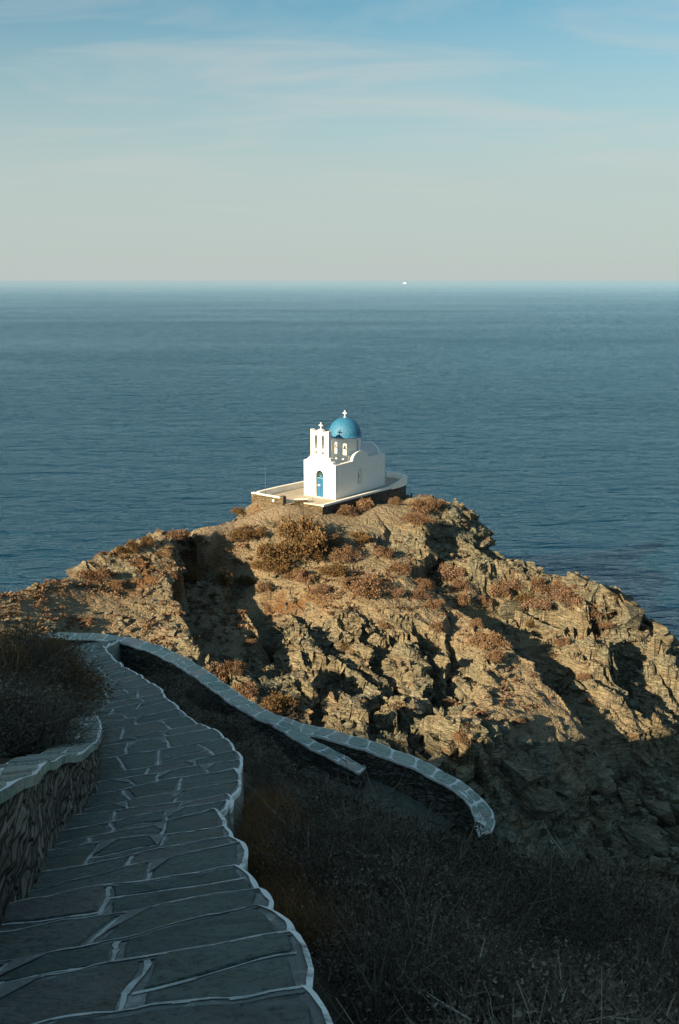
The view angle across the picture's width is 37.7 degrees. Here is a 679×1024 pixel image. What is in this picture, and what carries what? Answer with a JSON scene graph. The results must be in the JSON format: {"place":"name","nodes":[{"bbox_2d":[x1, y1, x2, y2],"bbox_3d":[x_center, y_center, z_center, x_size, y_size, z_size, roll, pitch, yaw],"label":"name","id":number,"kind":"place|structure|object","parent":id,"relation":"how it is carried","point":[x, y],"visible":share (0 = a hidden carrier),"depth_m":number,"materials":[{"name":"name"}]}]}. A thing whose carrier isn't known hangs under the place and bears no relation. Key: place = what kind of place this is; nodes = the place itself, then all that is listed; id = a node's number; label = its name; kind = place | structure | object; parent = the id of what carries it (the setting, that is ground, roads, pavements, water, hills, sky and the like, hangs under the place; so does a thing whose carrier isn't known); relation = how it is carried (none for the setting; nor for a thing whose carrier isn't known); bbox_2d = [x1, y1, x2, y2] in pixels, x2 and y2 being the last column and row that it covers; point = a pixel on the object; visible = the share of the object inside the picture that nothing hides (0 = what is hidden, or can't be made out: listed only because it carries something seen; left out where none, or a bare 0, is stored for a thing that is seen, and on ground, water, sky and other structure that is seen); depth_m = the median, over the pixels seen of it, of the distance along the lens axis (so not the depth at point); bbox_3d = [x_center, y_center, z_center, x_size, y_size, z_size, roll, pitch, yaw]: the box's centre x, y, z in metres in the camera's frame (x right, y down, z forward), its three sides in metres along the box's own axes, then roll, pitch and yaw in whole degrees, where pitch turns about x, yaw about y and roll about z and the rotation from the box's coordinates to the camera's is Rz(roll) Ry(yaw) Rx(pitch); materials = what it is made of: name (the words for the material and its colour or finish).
{"place":"outdoors","nodes":[
{"label":"outdoors","id":0,"kind":"place"},
{"bbox_2d":[0,639,332,1023],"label":"path","id":1,"kind":"structure","parent":0,"point":[148,900],"depth_m":4.80,"materials":[{"name":"stone"}]},
{"bbox_2d":[0,281,678,639],"bbox_3d":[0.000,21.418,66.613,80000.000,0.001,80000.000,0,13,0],"label":"sea","id":2,"kind":"structure","parent":0,"point":[536,423],"depth_m":290.02,"materials":[{"name":"liquid"}]},
{"bbox_2d":[0,493,678,906],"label":"headland","id":3,"kind":"structure","parent":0,"point":[632,749],"depth_m":72.83,"materials":[{"name":"stone"}]},
{"bbox_2d":[82,566,111,580],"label":"shrub","id":4,"kind":"object","parent":3,"relation":"on","point":[102,573],"visible":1,"depth_m":71.52,"materials":[{"name":"orange plant"}]},
{"bbox_2d":[108,579,127,589],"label":"shrub","id":5,"kind":"object","parent":3,"relation":"on","point":[115,583],"visible":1,"depth_m":71.41,"materials":[{"name":"orange plant"}]},
{"bbox_2d":[115,539,139,553],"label":"shrub","id":6,"kind":"object","parent":3,"relation":"on","point":[120,548],"visible":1,"depth_m":74.98,"materials":[{"name":"brown plant"}]},
{"bbox_2d":[140,534,155,546],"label":"shrub","id":7,"kind":"object","parent":3,"relation":"on","point":[149,539],"visible":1,"depth_m":76.97,"materials":[{"name":"brown plant"}]},
{"bbox_2d":[162,528,190,543],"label":"shrub","id":8,"kind":"object","parent":3,"relation":"on","point":[177,534],"visible":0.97,"depth_m":79.77,"materials":[{"name":"orange plant"}]},
{"bbox_2d":[182,568,204,583],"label":"shrub","id":9,"kind":"object","parent":3,"relation":"on","point":[192,575],"visible":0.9,"depth_m":79.15,"materials":[{"name":"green plant"}]},
{"bbox_2d":[185,534,204,543],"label":"shrub","id":10,"kind":"object","parent":3,"relation":"on","point":[190,539],"visible":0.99,"depth_m":81.56,"materials":[{"name":"orange plant"}]},
{"bbox_2d":[202,658,229,683],"bbox_3d":[-7.993,10.534,64.285,2.185,1.563,2.404,4,14,18],"label":"shrub","id":11,"kind":"object","parent":3,"relation":"on","point":[218,670],"visible":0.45,"depth_m":64.39,"materials":[{"name":"orange plant"}]},
{"bbox_2d":[213,569,234,588],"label":"shrub","id":12,"kind":"object","parent":3,"relation":"on","point":[221,578],"visible":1,"depth_m":78.93,"materials":[{"name":"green plant"}]},
{"bbox_2d":[223,658,249,676],"bbox_3d":[-6.736,9.948,64.274,1.617,1.232,2.177,3,14,14],"label":"shrub","id":13,"kind":"object","parent":3,"relation":"on","point":[238,666],"visible":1,"depth_m":64.03,"materials":[{"name":"orange plant"}]},
{"bbox_2d":[231,506,246,516],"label":"shrub","id":14,"kind":"object","parent":3,"relation":"on","point":[236,510],"visible":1,"depth_m":89.22,"materials":[{"name":"brown plant"}]},
{"bbox_2d":[226,524,252,540],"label":"shrub","id":15,"kind":"object","parent":3,"relation":"on","point":[244,533],"visible":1,"depth_m":83.48,"materials":[{"name":"brown plant"}]},
{"bbox_2d":[231,680,258,702],"bbox_3d":[-6.017,11.219,63.040,2.150,1.298,2.217,3,13,11],"label":"shrub","id":16,"kind":"object","parent":3,"relation":"on","point":[250,689],"visible":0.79,"depth_m":62.58,"materials":[{"name":"orange plant"}]},
{"bbox_2d":[235,575,256,585],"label":"shrub","id":17,"kind":"object","parent":3,"relation":"on","point":[246,581],"visible":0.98,"depth_m":81.34,"materials":[{"name":"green plant"}]},
{"bbox_2d":[241,638,257,647],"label":"shrub","id":18,"kind":"object","parent":3,"relation":"on","point":[247,642],"visible":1,"depth_m":70.80,"materials":[{"name":"orange plant"}]},
{"bbox_2d":[250,526,266,537],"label":"shrub","id":19,"kind":"object","parent":3,"relation":"on","point":[256,531],"visible":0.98,"depth_m":83.88,"materials":[{"name":"brown plant"}]},
{"bbox_2d":[250,558,274,574],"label":"shrub","id":20,"kind":"object","parent":3,"relation":"on","point":[260,565],"visible":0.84,"depth_m":81.50,"materials":[{"name":"brown plant"}]},
{"bbox_2d":[254,580,271,591],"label":"shrub","id":21,"kind":"object","parent":3,"relation":"on","point":[263,585],"visible":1,"depth_m":79.22,"materials":[{"name":"orange plant"}]},
{"bbox_2d":[251,492,285,505],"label":"stone wall","id":22,"kind":"structure","parent":3,"relation":"on","point":[257,496],"depth_m":89.38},
{"bbox_2d":[262,645,279,659],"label":"shrub","id":23,"kind":"object","parent":3,"relation":"on","point":[272,651],"visible":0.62,"depth_m":73.81,"materials":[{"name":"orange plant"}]},
{"bbox_2d":[259,691,298,718],"bbox_3d":[-4.223,12.121,61.804,3.718,1.995,2.391,-13,18,-43],"label":"shrub","id":24,"kind":"object","parent":3,"relation":"on","point":[278,702],"visible":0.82,"depth_m":61.99,"materials":[{"name":"brown plant"}]},
{"bbox_2d":[254,536,308,570],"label":"shrub","id":25,"kind":"object","parent":3,"relation":"on","point":[274,552],"visible":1,"depth_m":81.25,"materials":[{"name":"brown plant"}]},
{"bbox_2d":[273,563,299,580],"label":"shrub","id":26,"kind":"object","parent":3,"relation":"on","point":[286,567],"visible":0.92,"depth_m":80.43,"materials":[{"name":"brown plant"}]},
{"bbox_2d":[294,498,307,505],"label":"stub wall","id":27,"kind":"structure","parent":3,"relation":"on","point":[300,502],"depth_m":88.79,"materials":[{"name":"paint"}]},
{"bbox_2d":[276,515,329,562],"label":"shrub","id":28,"kind":"object","parent":3,"relation":"on","point":[316,538],"visible":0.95,"depth_m":82.83,"materials":[{"name":"brown plant"}]},
{"bbox_2d":[289,567,317,583],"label":"shrub","id":29,"kind":"object","parent":3,"relation":"on","point":[300,575],"visible":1,"depth_m":79.66,"materials":[{"name":"orange plant"}]},
{"bbox_2d":[306,544,328,563],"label":"shrub","id":30,"kind":"object","parent":3,"relation":"on","point":[318,554],"visible":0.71,"depth_m":82.03,"materials":[{"name":"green plant"}]},
{"bbox_2d":[308,583,331,593],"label":"shrub","id":31,"kind":"object","parent":3,"relation":"on","point":[321,588],"visible":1,"depth_m":78.31,"materials":[{"name":"brown plant"}]},
{"bbox_2d":[0,494,648,833],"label":"dry brush","id":32,"kind":"object","parent":3,"relation":"on","point":[238,613],"visible":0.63,"depth_m":72.89,"materials":[{"name":"orange plant"}]},
{"bbox_2d":[316,563,350,579],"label":"shrub","id":33,"kind":"object","parent":3,"relation":"on","point":[338,569],"visible":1,"depth_m":79.94,"materials":[{"name":"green plant"}]},
{"bbox_2d":[326,531,344,547],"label":"shrub","id":34,"kind":"object","parent":3,"relation":"on","point":[332,539],"visible":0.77,"depth_m":83.69,"materials":[{"name":"orange plant"}]},
{"bbox_2d":[271,476,405,514],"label":"terrace","id":35,"kind":"structure","parent":3,"relation":"on","point":[377,495],"depth_m":91.95,"materials":[{"name":"stone"}]},
{"bbox_2d":[257,481,303,494],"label":"parapet wall","id":36,"kind":"structure","parent":35,"relation":"on","point":[283,488],"depth_m":93.53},
{"bbox_2d":[304,410,384,499],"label":"chapel","id":37,"kind":"structure","parent":35,"relation":"on","point":[341,461],"depth_m":91.67,"materials":[{"name":"white"}]},
{"bbox_2d":[317,471,322,496],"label":"door","id":38,"kind":"structure","parent":37,"relation":"in","point":[320,475],"depth_m":91.05,"materials":[{"name":"blue paint"}]},
{"bbox_2d":[387,471,406,488],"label":"parapet wall","id":39,"kind":"structure","parent":35,"relation":"on","point":[402,481],"depth_m":97.58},
{"bbox_2d":[0,494,678,897],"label":"rubble","id":40,"kind":"object","parent":3,"relation":"on","point":[542,762],"visible":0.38,"depth_m":65.49,"materials":[{"name":"stone"}]},
{"bbox_2d":[326,543,361,562],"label":"shrub","id":41,"kind":"object","parent":3,"relation":"on","point":[338,553],"visible":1,"depth_m":82.35,"materials":[{"name":"orange plant"}]},
{"bbox_2d":[336,504,362,517],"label":"shrub","id":42,"kind":"object","parent":3,"relation":"on","point":[345,509],"visible":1,"depth_m":88.50,"materials":[{"name":"orange plant"}]},
{"bbox_2d":[340,575,365,591],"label":"shrub","id":43,"kind":"object","parent":3,"relation":"on","point":[343,582],"visible":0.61,"depth_m":78.85,"materials":[{"name":"orange plant"}]},
{"bbox_2d":[349,530,369,544],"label":"shrub","id":44,"kind":"object","parent":3,"relation":"on","point":[361,539],"visible":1,"depth_m":84.86,"materials":[{"name":"brown plant"}]},
{"bbox_2d":[355,497,374,511],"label":"shrub","id":45,"kind":"object","parent":3,"relation":"on","point":[362,503],"visible":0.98,"depth_m":90.46,"materials":[{"name":"orange plant"}]},
{"bbox_2d":[350,574,389,600],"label":"shrub","id":46,"kind":"object","parent":3,"relation":"on","point":[359,587],"visible":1,"depth_m":77.71,"materials":[{"name":"orange plant"}]},
{"bbox_2d":[372,545,394,559],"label":"shrub","id":47,"kind":"object","parent":3,"relation":"on","point":[384,551],"visible":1,"depth_m":83.57,"materials":[{"name":"orange plant"}]},
{"bbox_2d":[382,664,399,682],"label":"boulder","id":48,"kind":"object","parent":3,"relation":"on","point":[389,673],"visible":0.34,"depth_m":70.46,"materials":[{"name":"stone"}]},
{"bbox_2d":[388,496,403,504],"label":"shrub","id":49,"kind":"object","parent":3,"relation":"on","point":[396,500],"visible":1,"depth_m":91.16,"materials":[{"name":"orange plant"}]},
{"bbox_2d":[387,584,406,597],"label":"shrub","id":50,"kind":"object","parent":3,"relation":"on","point":[395,592],"visible":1,"depth_m":78.25,"materials":[{"name":"brown plant"}]},
{"bbox_2d":[387,559,412,576],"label":"shrub","id":51,"kind":"object","parent":3,"relation":"on","point":[403,566],"visible":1,"depth_m":81.79,"materials":[{"name":"orange plant"}]},
{"bbox_2d":[401,512,434,525],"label":"shrub","id":52,"kind":"object","parent":3,"relation":"on","point":[415,517],"visible":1,"depth_m":87.00,"materials":[{"name":"orange plant"}]},
{"bbox_2d":[409,586,430,599],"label":"shrub","id":53,"kind":"object","parent":3,"relation":"on","point":[417,593],"visible":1,"depth_m":79.01,"materials":[{"name":"brown plant"}]},
{"bbox_2d":[407,498,435,514],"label":"shrub","id":54,"kind":"object","parent":3,"relation":"on","point":[420,503],"visible":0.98,"depth_m":90.46,"materials":[{"name":"orange plant"}]},
{"bbox_2d":[414,578,435,589],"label":"shrub","id":55,"kind":"object","parent":3,"relation":"on","point":[424,582],"visible":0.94,"depth_m":80.74,"materials":[{"name":"orange plant"}]},
{"bbox_2d":[423,495,446,510],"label":"shrub","id":56,"kind":"object","parent":3,"relation":"on","point":[437,504],"visible":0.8,"depth_m":91.31,"materials":[{"name":"orange plant"}]},
{"bbox_2d":[425,599,445,609],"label":"shrub","id":57,"kind":"object","parent":3,"relation":"on","point":[434,603],"visible":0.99,"depth_m":78.42,"materials":[{"name":"orange plant"}]},
{"bbox_2d":[428,621,442,630],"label":"shrub","id":58,"kind":"object","parent":3,"relation":"on","point":[438,624],"visible":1,"depth_m":75.48,"materials":[{"name":"orange plant"}]},
{"bbox_2d":[437,699,454,708],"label":"shrub","id":59,"kind":"object","parent":3,"relation":"on","point":[448,703],"visible":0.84,"depth_m":67.67,"materials":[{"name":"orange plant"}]},
{"bbox_2d":[436,561,465,580],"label":"shrub","id":60,"kind":"object","parent":3,"relation":"on","point":[445,569],"visible":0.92,"depth_m":84.86,"materials":[{"name":"brown plant"}]},
{"bbox_2d":[449,576,471,591],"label":"shrub","id":61,"kind":"object","parent":3,"relation":"on","point":[459,583],"visible":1,"depth_m":83.04,"materials":[{"name":"orange plant"}]},
{"bbox_2d":[451,592,470,608],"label":"shrub","id":62,"kind":"object","parent":3,"relation":"on","point":[463,598],"visible":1,"depth_m":81.66,"materials":[{"name":"orange plant"}]},
{"bbox_2d":[450,729,475,748],"bbox_3d":[7.480,13.432,59.498,1.499,0.905,1.414,-3,14,-15],"label":"shrub","id":63,"kind":"object","parent":3,"relation":"on","point":[457,735],"visible":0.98,"depth_m":59.27,"materials":[{"name":"orange plant"}]},
{"bbox_2d":[468,618,483,627],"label":"shrub","id":64,"kind":"object","parent":3,"relation":"on","point":[476,621],"visible":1,"depth_m":76.62,"materials":[{"name":"orange plant"}]},
{"bbox_2d":[475,595,492,605],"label":"shrub","id":65,"kind":"object","parent":3,"relation":"on","point":[482,599],"visible":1,"depth_m":82.95,"materials":[{"name":"orange plant"}]},
{"bbox_2d":[464,630,511,650],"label":"shrub","id":66,"kind":"object","parent":3,"relation":"on","point":[496,638],"visible":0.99,"depth_m":74.25,"materials":[{"name":"orange plant"}]},
{"bbox_2d":[484,649,507,663],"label":"shrub","id":67,"kind":"object","parent":3,"relation":"on","point":[497,655],"visible":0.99,"depth_m":72.01,"materials":[{"name":"orange plant"}]},
{"bbox_2d":[487,581,510,600],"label":"shrub","id":68,"kind":"object","parent":3,"relation":"on","point":[495,592],"visible":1,"depth_m":83.40,"materials":[{"name":"orange plant"}]},
{"bbox_2d":[497,599,525,620],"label":"boulder","id":69,"kind":"object","parent":3,"relation":"on","point":[506,609],"visible":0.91,"depth_m":83.15,"materials":[{"name":"stone"}]},
{"bbox_2d":[500,577,524,591],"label":"shrub","id":70,"kind":"object","parent":3,"relation":"on","point":[515,585],"visible":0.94,"depth_m":84.14,"materials":[{"name":"brown plant"}]},
{"bbox_2d":[500,759,543,790],"bbox_3d":[10.781,15.941,60.538,2.938,1.589,2.566,29,12,14],"label":"boulder","id":71,"kind":"object","parent":3,"relation":"on","point":[521,776],"visible":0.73,"depth_m":59.63,"materials":[{"name":"stone"}]},
{"bbox_2d":[513,590,534,604],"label":"shrub","id":72,"kind":"object","parent":3,"relation":"on","point":[523,595],"visible":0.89,"depth_m":83.36,"materials":[{"name":"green plant"}]},
{"bbox_2d":[521,594,554,610],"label":"shrub","id":73,"kind":"object","parent":3,"relation":"on","point":[537,603],"visible":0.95,"depth_m":82.75,"materials":[{"name":"brown plant"}]},
{"bbox_2d":[515,785,561,819],"bbox_3d":[11.660,17.659,59.565,3.407,2.468,2.421,0,13,-2],"label":"boulder","id":74,"kind":"object","parent":3,"relation":"on","point":[536,803],"visible":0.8,"depth_m":59.02,"materials":[{"name":"stone"}]},
{"bbox_2d":[529,576,551,596],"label":"shrub","id":75,"kind":"object","parent":3,"relation":"on","point":[538,582],"visible":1,"depth_m":83.42,"materials":[{"name":"orange plant"}]},
{"bbox_2d":[552,637,572,647],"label":"shrub","id":76,"kind":"object","parent":3,"relation":"on","point":[564,642],"visible":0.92,"depth_m":79.61,"materials":[{"name":"orange plant"}]},
{"bbox_2d":[543,583,583,605],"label":"shrub","id":77,"kind":"object","parent":3,"relation":"on","point":[562,594],"visible":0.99,"depth_m":82.39,"materials":[{"name":"brown plant"}]},
{"bbox_2d":[557,573,586,587],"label":"boulder","id":78,"kind":"object","parent":3,"relation":"on","point":[571,579],"visible":0.94,"depth_m":83.39,"materials":[{"name":"stone"}]},
{"bbox_2d":[569,680,585,691],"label":"boulder","id":79,"kind":"object","parent":3,"relation":"on","point":[575,685],"visible":1,"depth_m":74.07,"materials":[{"name":"stone"}]},
{"bbox_2d":[580,603,611,619],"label":"shrub","id":80,"kind":"object","parent":3,"relation":"on","point":[592,611],"visible":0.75,"depth_m":81.51,"materials":[{"name":"orange plant"}]},
{"bbox_2d":[590,773,616,797],"bbox_3d":[16.906,17.813,64.539,1.955,1.431,1.524,31,38,31],"label":"boulder","id":81,"kind":"object","parent":3,"relation":"on","point":[605,785],"visible":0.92,"depth_m":64.04,"materials":[{"name":"stone"}]},
{"bbox_2d":[592,620,614,628],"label":"shrub","id":82,"kind":"object","parent":3,"relation":"on","point":[604,625],"visible":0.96,"depth_m":81.62,"materials":[{"name":"orange plant"}]},
{"bbox_2d":[599,584,617,597],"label":"boulder","id":83,"kind":"object","parent":3,"relation":"on","point":[606,592],"visible":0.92,"depth_m":82.16,"materials":[{"name":"stone"}]},
{"bbox_2d":[618,787,636,811],"bbox_3d":[18.723,18.680,65.144,1.202,1.244,1.117,-11,17,-39],"label":"boulder","id":84,"kind":"object","parent":3,"relation":"on","point":[628,798],"visible":1,"depth_m":64.82,"materials":[{"name":"stone"}]},
{"bbox_2d":[619,601,644,629],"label":"boulder","id":85,"kind":"object","parent":3,"relation":"on","point":[631,616],"visible":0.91,"depth_m":81.47,"materials":[{"name":"stone"}]},
{"bbox_2d":[620,823,669,858],"bbox_3d":[19.461,20.830,63.569,3.085,1.573,2.606,3,14,13],"label":"boulder","id":86,"kind":"object","parent":3,"relation":"on","point":[650,840],"visible":0.88,"depth_m":62.96,"materials":[{"name":"stone"}]},
{"bbox_2d":[641,859,666,877],"bbox_3d":[19.350,22.073,61.689,1.595,1.127,1.114,2,13,7],"label":"boulder","id":87,"kind":"object","parent":3,"relation":"on","point":[662,865],"visible":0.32,"depth_m":61.33,"materials":[{"name":"stone"}]},
{"bbox_2d":[644,618,667,635],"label":"boulder","id":88,"kind":"object","parent":3,"relation":"on","point":[658,628],"visible":1,"depth_m":83.15,"materials":[{"name":"stone"}]},
{"bbox_2d":[642,800,676,826],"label":"boulder","id":89,"kind":"object","parent":3,"relation":"on","point":[661,811],"visible":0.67,"depth_m":65.70,"materials":[{"name":"stone"}]},
{"bbox_2d":[661,631,677,645],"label":"boulder","id":90,"kind":"object","parent":3,"relation":"on","point":[669,638],"visible":0.65,"depth_m":83.48,"materials":[{"name":"stone"}]},
{"bbox_2d":[663,825,678,843],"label":"boulder","id":91,"kind":"object","parent":3,"relation":"on","point":[673,834],"visible":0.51,"depth_m":64.94,"materials":[{"name":"stone"}]},
{"bbox_2d":[0,667,678,1023],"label":"hillside","id":92,"kind":"structure","parent":0,"point":[332,992],"depth_m":7.13,"materials":[{"name":"plant"}]},
{"bbox_2d":[0,634,81,759],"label":"bank scrub","id":93,"kind":"object","parent":92,"relation":"on","point":[4,752],"visible":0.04,"depth_m":7.93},
{"bbox_2d":[0,711,101,926],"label":"retaining wall","id":94,"kind":"structure","parent":92,"relation":"on","point":[45,795],"depth_m":6.23,"materials":[{"name":"stone"}]},
{"bbox_2d":[0,651,107,726],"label":"bush","id":95,"kind":"object","parent":92,"relation":"on","point":[12,681],"visible":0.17,"depth_m":11.02,"materials":[{"name":"plant"}]},
{"bbox_2d":[0,674,114,767],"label":"bush","id":96,"kind":"object","parent":92,"relation":"on","point":[39,724],"visible":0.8,"depth_m":9.34,"materials":[{"name":"plant"}]},
{"bbox_2d":[0,601,135,741],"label":"bush","id":97,"kind":"object","parent":92,"relation":"on","point":[46,650],"visible":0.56,"depth_m":13.63,"materials":[{"name":"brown plant"}]},
{"bbox_2d":[144,668,206,704],"bbox_3d":[-4.054,4.183,23.730,1.919,0.979,2.056,0,13,0],"label":"bush","id":98,"kind":"object","parent":92,"relation":"on","point":[185,684],"visible":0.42,"depth_m":23.67,"materials":[{"name":"plant"}]},
{"bbox_2d":[181,692,222,717],"bbox_3d":[-4.016,5.575,28.354,2.152,0.978,2.154,0,13,0],"label":"bush","id":99,"kind":"object","parent":92,"relation":"on","point":[206,703],"visible":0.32,"depth_m":28.15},
{"bbox_2d":[31,632,494,859],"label":"stone wall","id":100,"kind":"structure","parent":92,"relation":"on","point":[427,781],"depth_m":25.66,"materials":[{"name":"stone"}]},
{"bbox_2d":[273,725,365,788],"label":"stone wall","id":101,"kind":"structure","parent":92,"relation":"on","point":[301,748],"depth_m":25.43,"materials":[{"name":"stone"}]},
{"bbox_2d":[144,676,678,1023],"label":"undergrowth","id":102,"kind":"object","parent":92,"relation":"on","point":[629,934],"visible":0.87,"depth_m":6.76,"materials":[{"name":"plant"}]},
{"bbox_2d":[221,773,602,1002],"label":"dry grass","id":103,"kind":"structure","parent":92,"relation":"on","point":[294,899],"depth_m":6.76,"materials":[{"name":"plant"}]},
{"bbox_2d":[0,0,678,280],"label":"sky","id":104,"kind":"structure","parent":0,"point":[141,140],"materials":[{"name":"blue"}]},
{"bbox_2d":[299,768,455,834],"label":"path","id":105,"kind":"structure","parent":0,"point":[406,801],"depth_m":24.70,"materials":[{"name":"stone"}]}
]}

